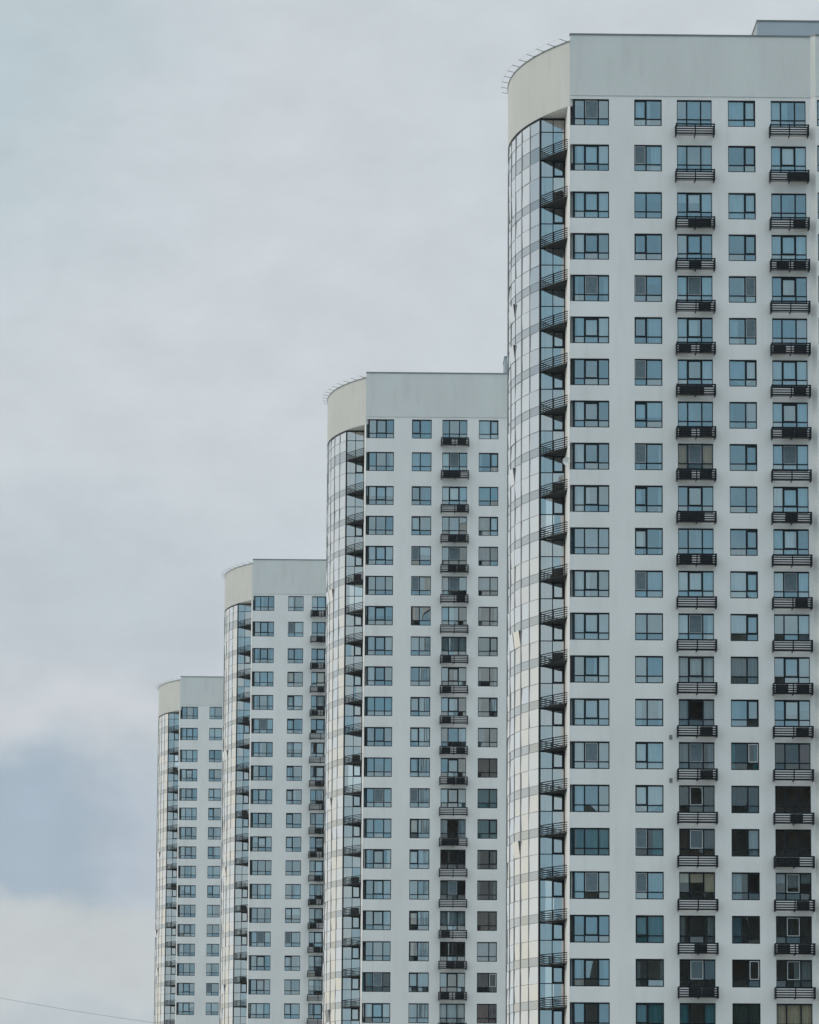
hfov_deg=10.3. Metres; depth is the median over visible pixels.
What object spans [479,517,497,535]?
window
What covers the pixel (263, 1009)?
window
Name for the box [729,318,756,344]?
window
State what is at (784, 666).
window
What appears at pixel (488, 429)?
window
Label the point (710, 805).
window
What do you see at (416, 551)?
window
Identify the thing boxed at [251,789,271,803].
window
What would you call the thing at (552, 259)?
loggia window
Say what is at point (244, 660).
loggia window
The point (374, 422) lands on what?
window
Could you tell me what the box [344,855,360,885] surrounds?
loggia window
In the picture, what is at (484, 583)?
window
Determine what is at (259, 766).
window
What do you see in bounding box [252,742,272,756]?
window
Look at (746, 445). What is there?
window
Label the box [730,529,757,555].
window
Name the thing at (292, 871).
window
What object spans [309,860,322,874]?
window
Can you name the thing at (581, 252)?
window
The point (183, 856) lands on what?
window
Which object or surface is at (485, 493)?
window
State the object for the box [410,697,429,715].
window
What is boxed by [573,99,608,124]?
window
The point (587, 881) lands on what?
window
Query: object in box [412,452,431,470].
window
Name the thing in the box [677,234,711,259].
window
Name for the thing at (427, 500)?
window
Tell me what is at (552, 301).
loggia window
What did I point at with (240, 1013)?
loggia window
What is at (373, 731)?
window
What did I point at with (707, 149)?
window
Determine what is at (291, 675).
window
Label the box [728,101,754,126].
window
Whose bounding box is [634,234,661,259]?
window
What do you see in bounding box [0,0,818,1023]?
sky
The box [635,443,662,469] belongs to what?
window
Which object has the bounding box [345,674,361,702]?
loggia window
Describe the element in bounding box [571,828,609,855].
window
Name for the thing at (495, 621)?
window
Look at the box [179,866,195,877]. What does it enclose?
window
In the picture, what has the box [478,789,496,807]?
window
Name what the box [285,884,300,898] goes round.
window
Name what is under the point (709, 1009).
window
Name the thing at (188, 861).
apartment tower
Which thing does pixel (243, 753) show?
loggia window
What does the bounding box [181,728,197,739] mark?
window
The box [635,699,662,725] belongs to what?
window
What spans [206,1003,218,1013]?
window
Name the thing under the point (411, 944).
window
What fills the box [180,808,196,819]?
window
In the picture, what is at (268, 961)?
window
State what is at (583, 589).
window
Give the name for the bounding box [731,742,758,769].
window
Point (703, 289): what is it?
window
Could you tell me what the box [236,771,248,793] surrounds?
loggia window
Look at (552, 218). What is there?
loggia window
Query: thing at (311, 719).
window
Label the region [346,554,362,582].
loggia window
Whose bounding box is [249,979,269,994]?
window
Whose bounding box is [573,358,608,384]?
window
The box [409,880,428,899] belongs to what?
window
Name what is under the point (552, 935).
loggia window
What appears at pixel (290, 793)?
window
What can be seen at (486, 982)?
window
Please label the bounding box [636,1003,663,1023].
window
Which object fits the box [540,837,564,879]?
loggia window
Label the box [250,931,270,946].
window
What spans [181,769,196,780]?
window
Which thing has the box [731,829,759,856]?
window
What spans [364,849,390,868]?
window
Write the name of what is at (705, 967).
window
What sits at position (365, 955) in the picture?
window
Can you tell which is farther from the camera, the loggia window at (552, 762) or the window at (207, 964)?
the window at (207, 964)
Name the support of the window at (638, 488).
in the apartment tower at (663, 552)
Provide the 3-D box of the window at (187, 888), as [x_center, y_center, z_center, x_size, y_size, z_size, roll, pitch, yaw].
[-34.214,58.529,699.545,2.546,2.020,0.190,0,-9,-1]
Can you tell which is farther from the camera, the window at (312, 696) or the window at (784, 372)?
the window at (312, 696)
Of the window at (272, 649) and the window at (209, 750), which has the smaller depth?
the window at (272, 649)
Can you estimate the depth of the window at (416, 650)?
446.86 m
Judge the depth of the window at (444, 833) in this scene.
444.14 m
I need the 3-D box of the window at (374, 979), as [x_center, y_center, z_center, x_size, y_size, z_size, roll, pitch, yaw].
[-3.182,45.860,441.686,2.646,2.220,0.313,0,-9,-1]
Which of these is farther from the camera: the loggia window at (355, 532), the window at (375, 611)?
the loggia window at (355, 532)
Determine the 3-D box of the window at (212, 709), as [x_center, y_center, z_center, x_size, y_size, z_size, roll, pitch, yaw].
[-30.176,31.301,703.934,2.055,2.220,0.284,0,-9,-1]
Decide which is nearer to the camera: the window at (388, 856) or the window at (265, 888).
the window at (388, 856)
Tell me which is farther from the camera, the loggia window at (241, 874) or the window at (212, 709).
the window at (212, 709)
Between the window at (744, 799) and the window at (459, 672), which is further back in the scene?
the window at (459, 672)
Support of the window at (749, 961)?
in the apartment tower at (663, 552)
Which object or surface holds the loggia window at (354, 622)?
in the apartment tower at (414, 883)
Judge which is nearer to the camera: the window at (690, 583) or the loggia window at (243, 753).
the window at (690, 583)
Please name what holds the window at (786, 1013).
in the apartment tower at (663, 552)
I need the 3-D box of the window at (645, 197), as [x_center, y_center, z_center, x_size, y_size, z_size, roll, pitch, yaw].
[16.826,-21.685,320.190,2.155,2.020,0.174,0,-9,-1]
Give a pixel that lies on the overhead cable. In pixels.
(72, 1010)
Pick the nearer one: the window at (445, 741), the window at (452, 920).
the window at (452, 920)
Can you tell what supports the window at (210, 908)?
in the apartment tower at (188, 861)
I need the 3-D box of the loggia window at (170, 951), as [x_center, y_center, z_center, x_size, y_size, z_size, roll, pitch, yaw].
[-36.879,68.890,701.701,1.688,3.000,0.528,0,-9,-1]
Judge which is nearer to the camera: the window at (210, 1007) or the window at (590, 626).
the window at (590, 626)
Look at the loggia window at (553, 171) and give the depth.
323.99 m
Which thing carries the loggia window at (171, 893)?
in the apartment tower at (188, 861)
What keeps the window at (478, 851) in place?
in the apartment tower at (414, 883)
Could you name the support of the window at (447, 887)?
in the apartment tower at (414, 883)
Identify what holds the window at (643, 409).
in the apartment tower at (663, 552)
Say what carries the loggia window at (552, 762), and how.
in the apartment tower at (663, 552)
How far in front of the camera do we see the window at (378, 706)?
445.88 m
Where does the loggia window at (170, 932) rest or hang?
in the apartment tower at (188, 861)
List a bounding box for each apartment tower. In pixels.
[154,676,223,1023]
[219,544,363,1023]
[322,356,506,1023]
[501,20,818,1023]
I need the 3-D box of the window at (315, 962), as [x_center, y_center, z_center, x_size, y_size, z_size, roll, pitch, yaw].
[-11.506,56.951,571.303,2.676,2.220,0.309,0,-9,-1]
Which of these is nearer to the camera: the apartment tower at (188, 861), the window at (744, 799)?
the window at (744, 799)
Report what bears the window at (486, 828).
in the apartment tower at (414, 883)
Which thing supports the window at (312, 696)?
in the apartment tower at (271, 932)
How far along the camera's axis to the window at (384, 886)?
443.06 m
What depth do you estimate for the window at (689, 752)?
314.25 m
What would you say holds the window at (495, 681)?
in the apartment tower at (414, 883)
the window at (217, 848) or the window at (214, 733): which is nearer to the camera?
the window at (217, 848)
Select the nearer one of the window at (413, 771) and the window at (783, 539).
the window at (783, 539)
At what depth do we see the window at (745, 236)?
319.75 m
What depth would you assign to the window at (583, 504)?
316.95 m
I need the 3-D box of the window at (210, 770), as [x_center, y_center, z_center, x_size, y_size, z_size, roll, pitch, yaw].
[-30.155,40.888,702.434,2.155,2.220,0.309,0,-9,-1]
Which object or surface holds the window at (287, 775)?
in the apartment tower at (271, 932)
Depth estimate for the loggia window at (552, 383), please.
321.63 m
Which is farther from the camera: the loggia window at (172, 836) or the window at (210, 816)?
the loggia window at (172, 836)
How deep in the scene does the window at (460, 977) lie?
441.87 m
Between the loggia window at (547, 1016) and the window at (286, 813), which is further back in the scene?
the window at (286, 813)
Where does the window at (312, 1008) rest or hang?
in the apartment tower at (271, 932)
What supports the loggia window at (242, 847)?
in the apartment tower at (271, 932)
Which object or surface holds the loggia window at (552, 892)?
in the apartment tower at (663, 552)
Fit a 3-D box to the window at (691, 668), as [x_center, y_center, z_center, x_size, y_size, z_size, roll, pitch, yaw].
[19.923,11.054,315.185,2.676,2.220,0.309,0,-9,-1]
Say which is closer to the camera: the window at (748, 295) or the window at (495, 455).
the window at (748, 295)
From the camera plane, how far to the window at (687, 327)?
318.89 m
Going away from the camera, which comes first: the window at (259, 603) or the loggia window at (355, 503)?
the loggia window at (355, 503)
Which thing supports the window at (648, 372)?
in the apartment tower at (663, 552)
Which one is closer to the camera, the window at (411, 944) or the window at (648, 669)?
the window at (648, 669)
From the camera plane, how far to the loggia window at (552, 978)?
315.18 m
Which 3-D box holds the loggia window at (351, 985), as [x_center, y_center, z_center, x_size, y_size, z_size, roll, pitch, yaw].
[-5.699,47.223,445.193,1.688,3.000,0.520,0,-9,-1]
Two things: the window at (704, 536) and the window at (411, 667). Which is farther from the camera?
the window at (411, 667)
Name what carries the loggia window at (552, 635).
in the apartment tower at (663, 552)
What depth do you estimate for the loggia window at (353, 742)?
448.72 m
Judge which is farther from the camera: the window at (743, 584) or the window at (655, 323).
the window at (655, 323)
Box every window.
[165,967,175,985]
[165,986,175,1005]
[165,1006,174,1023]
[166,908,176,926]
[166,928,175,946]
[166,947,175,966]
[167,831,177,849]
[167,850,176,869]
[167,870,176,887]
[167,889,176,907]
[168,754,178,772]
[168,773,177,792]
[168,792,177,810]
[168,812,177,829]
[169,713,178,731]
[169,732,178,752]
[177,983,193,994]
[178,924,194,936]
[178,944,194,955]
[178,963,194,975]
[178,1002,193,1014]
[179,827,196,838]
[179,846,195,858]
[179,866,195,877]
[179,885,195,897]
[179,905,195,916]
[180,750,197,761]
[180,788,196,800]
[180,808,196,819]
[181,707,197,718]
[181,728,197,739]
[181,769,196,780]
[206,944,218,955]
[206,963,218,975]
[206,983,218,995]
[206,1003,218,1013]
[207,866,219,877]
[207,885,219,897]
[207,905,219,916]
[207,924,219,936]
[208,789,220,800]
[208,808,220,819]
[208,827,220,839]
[208,847,219,858]
[209,707,221,718]
[209,728,221,739]
[209,750,221,761]
[209,769,220,781]
[234,936,247,958]
[234,959,246,982]
[234,983,246,1005]
[234,1007,246,1023]
[235,865,247,887]
[235,888,247,910]
[235,912,247,935]
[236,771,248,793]
[236,794,248,817]
[236,818,248,839]
[236,841,248,863]
[237,701,249,722]
[237,724,249,746]
[237,747,249,770]
[238,604,250,627]
[238,628,250,652]
[238,654,250,675]
[238,677,250,700]
[249,955,269,970]
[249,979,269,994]
[249,1003,269,1018]
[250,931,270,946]
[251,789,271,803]
[251,836,271,851]
[251,860,271,874]
[251,884,270,898]
[251,908,270,922]
[252,695,272,709]
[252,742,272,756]
[252,765,272,780]
[252,813,271,827]
[253,596,273,610]
[253,648,273,662]
[253,671,273,686]
[253,718,272,732]
[254,621,273,635]
[284,955,299,970]
[284,979,299,994]
[284,1003,299,1018]
[285,860,300,875]
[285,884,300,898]
[285,908,300,922]
[285,932,299,946]
[286,766,301,780]
[286,789,301,803]
[286,813,301,827]
[286,837,300,851]
[287,672,302,686]
[287,695,302,709]
[287,719,301,733]
[287,742,301,756]
[288,596,303,610]
[288,622,302,636]
[288,648,302,662]
[308,956,322,970]
[308,980,322,993]
[308,1003,321,1017]
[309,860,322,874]
[309,884,322,898]
[309,908,322,922]
[309,932,322,946]
[310,766,323,779]
[310,789,323,803]
[310,813,323,827]
[310,837,323,850]
[311,649,324,662]
[311,672,324,685]
[311,695,324,709]
[311,719,324,732]
[311,742,324,756]
[312,596,325,609]
[312,622,325,635]
[343,916,360,946]
[343,947,359,975]
[343,977,359,1006]
[343,1008,359,1023]
[344,764,361,794]
[344,794,361,824]
[344,825,360,853]
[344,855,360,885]
[344,886,360,914]
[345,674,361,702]
[345,704,361,732]
[345,734,361,762]
[346,524,363,552]
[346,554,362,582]
[346,584,362,612]
[346,614,362,642]
[346,644,362,672]
[347,431,363,459]
[347,461,363,494]
[347,495,363,524]
[363,972,389,991]
[363,1003,389,1022]
[364,818,390,837]
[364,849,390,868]
[364,941,390,960]
[365,666,391,685]
[365,697,391,715]
[365,727,391,745]
[365,880,390,898]
[365,910,390,929]
[366,606,392,624]
[366,636,392,654]
[366,757,391,776]
[366,788,391,806]
[367,419,393,437]
[367,452,393,470]
[367,486,393,504]
[367,546,392,564]
[367,576,392,594]
[368,516,392,534]
[408,1003,428,1022]
[409,849,428,868]
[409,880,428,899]
[409,911,428,929]
[409,941,428,960]
[409,972,428,991]
[410,667,429,685]
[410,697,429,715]
[410,727,429,746]
[410,758,429,776]
[410,788,429,807]
[410,819,429,837]
[411,516,430,534]
[411,546,430,564]
[411,576,430,594]
[411,606,430,625]
[411,636,430,655]
[412,420,431,438]
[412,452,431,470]
[412,486,430,504]
[440,819,465,837]
[440,850,465,867]
[440,880,464,898]
[440,911,464,929]
[440,942,464,960]
[440,973,464,991]
[440,1003,464,1022]
[441,607,466,625]
[441,637,465,654]
[441,667,465,684]
[441,697,465,716]
[441,728,465,745]
[441,758,465,776]
[441,788,465,806]
[442,420,466,438]
[442,453,466,471]
[442,486,466,505]
[442,516,466,535]
[442,546,466,565]
[442,576,466,595]
[477,819,496,838]
[477,850,496,868]
[477,880,496,899]
[477,911,496,930]
[477,942,496,961]
[477,973,496,992]
[477,1004,496,1023]
[478,547,497,565]
[478,577,497,595]
[478,607,497,625]
[478,637,497,655]
[478,667,497,686]
[478,697,497,716]
[478,728,497,746]
[478,758,496,777]
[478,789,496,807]
[479,420,497,438]
[479,453,497,471]
[479,487,497,505]
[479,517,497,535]
[540,794,564,836]
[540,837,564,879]
[540,880,564,922]
[540,923,564,964]
[540,966,564,1007]
[540,1009,563,1023]
[541,160,564,205]
[541,207,564,246]
[541,248,564,289]
[541,289,564,330]
[541,331,564,370]
[541,372,564,413]
[541,414,564,455]
[541,456,564,497]
[541,497,564,539]
[541,539,564,581]
[541,581,564,623]
[541,624,564,664]
[541,666,564,708]
[541,708,564,749]
[541,751,564,793]
[542,119,564,160]
[571,191,608,217]
[571,233,608,259]
[571,275,608,300]
[571,317,608,342]
[571,400,608,427]
[571,443,608,469]
[571,485,608,511]
[571,527,608,554]
[571,570,608,596]
[571,613,608,639]
[571,698,608,725]
[571,741,609,768]
[571,784,609,811]
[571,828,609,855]
[571,871,609,898]
[571,958,609,986]
[571,1002,609,1023]
[572,144,608,170]
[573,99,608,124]
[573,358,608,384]
[573,655,608,682]
[573,915,609,942]
[634,100,661,125]
[634,145,661,170]
[634,192,661,218]
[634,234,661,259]
[634,275,661,301]
[635,317,661,343]
[635,359,661,385]
[635,401,662,427]
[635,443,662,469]
[635,485,662,512]
[635,528,662,554]
[635,570,662,597]
[635,613,662,639]
[635,656,662,682]
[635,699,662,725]
[635,742,662,768]
[635,785,663,812]
[635,828,663,855]
[635,872,663,899]
[636,915,663,942]
[636,959,663,986]
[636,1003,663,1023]
[677,100,711,125]
[677,145,711,170]
[677,192,711,218]
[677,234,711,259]
[677,276,711,301]
[677,317,712,343]
[678,359,712,385]
[678,401,712,427]
[678,444,712,470]
[678,486,712,512]
[678,528,713,555]
[678,571,713,597]
[678,613,713,640]
[679,656,713,683]
[679,699,713,726]
[679,742,714,767]
[679,785,714,811]
[679,829,714,854]
[679,872,714,898]
[679,915,714,942]
[680,959,714,985]
[680,1003,715,1023]
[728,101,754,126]
[728,146,754,171]
[728,193,755,219]
[729,235,755,260]
[729,276,755,302]
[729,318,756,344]
[729,360,756,386]
[729,402,756,428]
[730,444,756,470]
[730,486,757,512]
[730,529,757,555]
[730,571,757,597]
[730,614,757,640]
[731,657,758,683]
[731,699,758,726]
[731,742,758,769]
[731,786,758,812]
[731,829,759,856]
[732,872,759,899]
[732,916,759,943]
[732,959,759,987]
[732,1003,760,1023]
[771,101,805,126]
[771,146,805,171]
[771,193,805,218]
[772,235,806,260]
[772,277,806,302]
[772,318,806,344]
[772,360,807,386]
[773,402,807,428]
[773,444,807,470]
[773,487,808,513]
[773,529,808,553]
[774,572,808,598]
[774,614,809,641]
[774,657,809,682]
[775,700,809,725]
[775,743,810,768]
[775,786,810,811]
[775,829,810,855]
[776,873,811,899]
[776,916,811,942]
[776,960,811,986]
[776,1004,812,1023]
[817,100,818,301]
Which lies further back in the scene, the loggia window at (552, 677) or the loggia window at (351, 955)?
the loggia window at (351, 955)
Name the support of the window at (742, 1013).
in the apartment tower at (663, 552)
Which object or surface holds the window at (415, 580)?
in the apartment tower at (414, 883)
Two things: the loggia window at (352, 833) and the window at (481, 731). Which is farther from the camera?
the loggia window at (352, 833)
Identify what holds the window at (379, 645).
in the apartment tower at (414, 883)
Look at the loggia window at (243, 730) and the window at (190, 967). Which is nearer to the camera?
the loggia window at (243, 730)
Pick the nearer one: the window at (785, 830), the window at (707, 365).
the window at (785, 830)
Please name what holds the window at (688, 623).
in the apartment tower at (663, 552)
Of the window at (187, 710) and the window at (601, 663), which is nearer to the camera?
the window at (601, 663)
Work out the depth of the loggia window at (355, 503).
452.46 m
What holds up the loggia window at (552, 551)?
in the apartment tower at (663, 552)
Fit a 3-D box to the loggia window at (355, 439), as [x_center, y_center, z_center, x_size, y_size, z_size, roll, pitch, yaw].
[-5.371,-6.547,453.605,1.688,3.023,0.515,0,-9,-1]
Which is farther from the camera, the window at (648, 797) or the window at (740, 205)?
the window at (740, 205)
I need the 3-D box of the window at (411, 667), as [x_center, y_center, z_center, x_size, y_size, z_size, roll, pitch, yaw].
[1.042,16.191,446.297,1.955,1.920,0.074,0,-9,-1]
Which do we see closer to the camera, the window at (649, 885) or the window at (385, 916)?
the window at (649, 885)
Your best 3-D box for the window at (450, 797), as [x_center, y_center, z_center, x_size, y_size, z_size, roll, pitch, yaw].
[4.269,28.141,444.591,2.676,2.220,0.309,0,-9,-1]
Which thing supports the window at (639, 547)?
in the apartment tower at (663, 552)
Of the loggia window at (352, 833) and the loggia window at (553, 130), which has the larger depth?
the loggia window at (352, 833)
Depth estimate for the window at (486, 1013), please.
441.44 m
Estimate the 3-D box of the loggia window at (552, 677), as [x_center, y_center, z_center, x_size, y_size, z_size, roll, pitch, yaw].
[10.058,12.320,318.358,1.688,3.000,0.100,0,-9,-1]
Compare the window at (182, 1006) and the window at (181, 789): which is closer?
the window at (182, 1006)
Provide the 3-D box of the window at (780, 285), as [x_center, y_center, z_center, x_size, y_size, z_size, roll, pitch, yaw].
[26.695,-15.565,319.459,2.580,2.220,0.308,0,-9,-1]
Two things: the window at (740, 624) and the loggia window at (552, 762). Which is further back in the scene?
the loggia window at (552, 762)
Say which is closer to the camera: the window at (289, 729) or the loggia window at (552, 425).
the loggia window at (552, 425)
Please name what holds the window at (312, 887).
in the apartment tower at (271, 932)
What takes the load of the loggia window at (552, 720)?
in the apartment tower at (663, 552)
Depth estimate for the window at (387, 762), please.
445.01 m
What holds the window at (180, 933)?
in the apartment tower at (188, 861)
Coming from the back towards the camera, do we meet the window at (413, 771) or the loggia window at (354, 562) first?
the loggia window at (354, 562)
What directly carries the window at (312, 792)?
in the apartment tower at (271, 932)
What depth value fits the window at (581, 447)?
317.34 m
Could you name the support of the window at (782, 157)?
in the apartment tower at (663, 552)
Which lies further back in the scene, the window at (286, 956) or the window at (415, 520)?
the window at (286, 956)
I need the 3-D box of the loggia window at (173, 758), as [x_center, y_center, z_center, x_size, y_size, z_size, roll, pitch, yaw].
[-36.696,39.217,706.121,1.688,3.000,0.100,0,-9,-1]
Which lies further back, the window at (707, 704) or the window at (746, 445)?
the window at (746, 445)
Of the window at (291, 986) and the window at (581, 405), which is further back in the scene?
the window at (291, 986)
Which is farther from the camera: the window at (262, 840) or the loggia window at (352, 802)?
the window at (262, 840)
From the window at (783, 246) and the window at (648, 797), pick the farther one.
the window at (783, 246)
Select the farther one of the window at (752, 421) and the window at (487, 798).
the window at (487, 798)
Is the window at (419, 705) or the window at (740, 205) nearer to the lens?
the window at (740, 205)
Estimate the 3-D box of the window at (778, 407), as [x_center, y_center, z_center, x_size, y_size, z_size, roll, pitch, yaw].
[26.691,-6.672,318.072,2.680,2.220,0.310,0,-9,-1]
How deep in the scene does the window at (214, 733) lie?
703.53 m
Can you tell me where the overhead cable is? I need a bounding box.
[2,998,153,1022]
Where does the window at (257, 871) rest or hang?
in the apartment tower at (271, 932)
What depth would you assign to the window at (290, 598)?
578.29 m
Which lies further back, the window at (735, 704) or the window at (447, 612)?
the window at (447, 612)
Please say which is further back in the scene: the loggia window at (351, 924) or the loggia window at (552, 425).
the loggia window at (351, 924)
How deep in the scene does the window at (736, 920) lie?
312.49 m
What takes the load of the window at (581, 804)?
in the apartment tower at (663, 552)
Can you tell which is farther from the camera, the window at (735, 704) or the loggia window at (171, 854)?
the loggia window at (171, 854)
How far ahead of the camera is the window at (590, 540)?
316.49 m
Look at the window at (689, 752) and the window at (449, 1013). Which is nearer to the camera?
the window at (689, 752)
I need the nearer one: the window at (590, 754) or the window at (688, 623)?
the window at (590, 754)
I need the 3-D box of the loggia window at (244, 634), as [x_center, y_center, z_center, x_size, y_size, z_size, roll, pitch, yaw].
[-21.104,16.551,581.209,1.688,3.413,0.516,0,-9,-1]
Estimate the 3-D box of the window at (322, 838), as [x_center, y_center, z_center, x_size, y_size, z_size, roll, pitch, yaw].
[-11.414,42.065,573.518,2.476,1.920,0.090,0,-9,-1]
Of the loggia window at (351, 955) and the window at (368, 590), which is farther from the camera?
the window at (368, 590)
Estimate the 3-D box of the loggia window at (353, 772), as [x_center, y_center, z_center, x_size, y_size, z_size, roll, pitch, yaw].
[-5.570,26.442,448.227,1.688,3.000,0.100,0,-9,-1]
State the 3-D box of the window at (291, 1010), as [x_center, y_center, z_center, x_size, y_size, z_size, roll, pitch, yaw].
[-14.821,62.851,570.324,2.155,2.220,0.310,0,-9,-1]
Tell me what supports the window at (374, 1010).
in the apartment tower at (414, 883)
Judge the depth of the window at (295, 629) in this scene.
577.86 m
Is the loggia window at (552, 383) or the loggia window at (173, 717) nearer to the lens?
the loggia window at (552, 383)
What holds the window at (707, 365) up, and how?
in the apartment tower at (663, 552)
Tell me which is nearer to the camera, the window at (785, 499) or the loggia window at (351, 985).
the window at (785, 499)
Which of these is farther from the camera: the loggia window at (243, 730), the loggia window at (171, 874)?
the loggia window at (171, 874)
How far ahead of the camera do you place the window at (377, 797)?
444.47 m
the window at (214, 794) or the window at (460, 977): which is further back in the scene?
the window at (214, 794)
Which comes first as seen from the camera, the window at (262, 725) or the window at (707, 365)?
the window at (707, 365)
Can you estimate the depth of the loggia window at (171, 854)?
703.87 m
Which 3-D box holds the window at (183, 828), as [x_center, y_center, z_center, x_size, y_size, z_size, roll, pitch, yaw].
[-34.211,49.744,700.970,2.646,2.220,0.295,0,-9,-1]
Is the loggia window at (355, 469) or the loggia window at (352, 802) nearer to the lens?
the loggia window at (352, 802)
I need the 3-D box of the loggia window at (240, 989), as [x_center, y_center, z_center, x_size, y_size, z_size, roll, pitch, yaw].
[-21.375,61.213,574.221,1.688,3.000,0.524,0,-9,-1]
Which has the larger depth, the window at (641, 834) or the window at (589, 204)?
the window at (589, 204)
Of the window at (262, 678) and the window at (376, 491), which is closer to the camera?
the window at (376, 491)
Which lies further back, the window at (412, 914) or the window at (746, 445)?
the window at (412, 914)
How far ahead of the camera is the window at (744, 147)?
320.77 m
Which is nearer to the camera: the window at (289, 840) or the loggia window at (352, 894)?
the loggia window at (352, 894)
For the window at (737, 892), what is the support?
in the apartment tower at (663, 552)
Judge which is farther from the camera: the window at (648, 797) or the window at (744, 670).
the window at (744, 670)
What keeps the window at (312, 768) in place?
in the apartment tower at (271, 932)
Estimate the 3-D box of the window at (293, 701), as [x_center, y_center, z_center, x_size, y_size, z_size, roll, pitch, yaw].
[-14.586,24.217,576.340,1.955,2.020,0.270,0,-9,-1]
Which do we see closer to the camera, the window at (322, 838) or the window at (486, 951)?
the window at (486, 951)
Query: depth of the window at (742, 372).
318.58 m
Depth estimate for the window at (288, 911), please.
572.25 m
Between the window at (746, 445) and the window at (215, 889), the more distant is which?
the window at (215, 889)
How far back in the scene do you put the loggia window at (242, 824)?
577.30 m
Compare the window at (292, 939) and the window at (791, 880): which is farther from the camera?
the window at (292, 939)
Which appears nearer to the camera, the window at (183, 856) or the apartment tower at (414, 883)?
the apartment tower at (414, 883)
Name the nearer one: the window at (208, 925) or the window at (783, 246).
the window at (783, 246)
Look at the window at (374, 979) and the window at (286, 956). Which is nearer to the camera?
the window at (374, 979)
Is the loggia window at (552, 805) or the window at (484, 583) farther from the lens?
the window at (484, 583)
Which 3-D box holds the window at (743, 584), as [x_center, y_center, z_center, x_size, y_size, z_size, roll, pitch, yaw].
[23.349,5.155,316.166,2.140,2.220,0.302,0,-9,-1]
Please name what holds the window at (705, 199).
in the apartment tower at (663, 552)
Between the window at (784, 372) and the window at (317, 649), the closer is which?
the window at (784, 372)
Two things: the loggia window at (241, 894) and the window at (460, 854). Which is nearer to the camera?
the window at (460, 854)
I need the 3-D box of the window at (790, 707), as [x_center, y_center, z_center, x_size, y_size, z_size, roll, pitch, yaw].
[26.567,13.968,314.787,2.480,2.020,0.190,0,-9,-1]
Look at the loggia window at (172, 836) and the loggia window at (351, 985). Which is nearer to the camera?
the loggia window at (351, 985)
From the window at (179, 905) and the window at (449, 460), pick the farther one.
the window at (179, 905)
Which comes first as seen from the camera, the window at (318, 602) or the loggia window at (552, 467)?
the loggia window at (552, 467)
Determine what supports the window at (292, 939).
in the apartment tower at (271, 932)
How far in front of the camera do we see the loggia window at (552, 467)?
320.69 m
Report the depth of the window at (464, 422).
450.26 m
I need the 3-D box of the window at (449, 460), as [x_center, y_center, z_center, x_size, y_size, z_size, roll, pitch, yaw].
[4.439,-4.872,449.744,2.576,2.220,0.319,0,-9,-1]
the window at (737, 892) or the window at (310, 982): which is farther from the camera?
the window at (310, 982)
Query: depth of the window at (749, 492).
317.11 m
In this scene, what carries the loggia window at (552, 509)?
in the apartment tower at (663, 552)
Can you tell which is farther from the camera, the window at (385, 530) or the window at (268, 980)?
the window at (268, 980)
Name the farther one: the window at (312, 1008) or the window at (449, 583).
the window at (312, 1008)
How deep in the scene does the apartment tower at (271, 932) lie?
575.94 m
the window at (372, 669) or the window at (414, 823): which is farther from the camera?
the window at (372, 669)
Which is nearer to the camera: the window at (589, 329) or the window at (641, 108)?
the window at (589, 329)
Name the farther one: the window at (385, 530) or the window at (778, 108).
the window at (385, 530)
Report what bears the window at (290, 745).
in the apartment tower at (271, 932)
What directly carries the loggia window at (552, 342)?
in the apartment tower at (663, 552)
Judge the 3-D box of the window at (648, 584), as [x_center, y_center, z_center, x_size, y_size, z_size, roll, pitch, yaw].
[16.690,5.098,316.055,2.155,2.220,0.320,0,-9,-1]
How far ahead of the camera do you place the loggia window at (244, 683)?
580.12 m
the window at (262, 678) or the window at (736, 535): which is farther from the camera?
the window at (262, 678)
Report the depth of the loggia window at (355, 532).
452.02 m
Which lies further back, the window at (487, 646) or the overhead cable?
the overhead cable
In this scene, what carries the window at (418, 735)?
in the apartment tower at (414, 883)
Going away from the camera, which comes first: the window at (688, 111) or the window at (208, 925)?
the window at (688, 111)
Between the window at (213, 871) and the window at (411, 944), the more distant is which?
the window at (213, 871)
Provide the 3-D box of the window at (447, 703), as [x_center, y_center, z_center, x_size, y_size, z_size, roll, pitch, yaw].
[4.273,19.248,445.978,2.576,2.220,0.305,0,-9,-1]
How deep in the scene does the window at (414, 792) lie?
444.47 m
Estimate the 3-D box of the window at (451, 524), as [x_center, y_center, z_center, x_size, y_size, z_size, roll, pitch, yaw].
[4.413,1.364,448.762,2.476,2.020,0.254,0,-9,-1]
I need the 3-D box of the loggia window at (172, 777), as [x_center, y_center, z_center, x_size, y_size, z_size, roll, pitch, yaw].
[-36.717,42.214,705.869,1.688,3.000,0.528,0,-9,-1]
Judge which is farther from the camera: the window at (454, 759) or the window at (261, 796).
the window at (261, 796)
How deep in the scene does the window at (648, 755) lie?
314.25 m
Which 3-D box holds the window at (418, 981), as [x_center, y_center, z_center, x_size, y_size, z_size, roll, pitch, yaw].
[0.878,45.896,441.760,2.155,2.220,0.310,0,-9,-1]
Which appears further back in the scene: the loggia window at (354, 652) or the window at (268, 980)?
the window at (268, 980)
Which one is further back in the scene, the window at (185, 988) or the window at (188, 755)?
the window at (188, 755)
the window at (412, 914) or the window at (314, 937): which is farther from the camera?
the window at (314, 937)
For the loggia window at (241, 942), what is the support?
in the apartment tower at (271, 932)
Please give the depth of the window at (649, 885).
312.80 m
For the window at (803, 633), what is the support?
in the apartment tower at (663, 552)
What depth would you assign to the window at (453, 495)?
449.27 m
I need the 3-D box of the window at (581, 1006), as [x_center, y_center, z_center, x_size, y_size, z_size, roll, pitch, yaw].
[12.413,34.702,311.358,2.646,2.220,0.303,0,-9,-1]
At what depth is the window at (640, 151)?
320.69 m

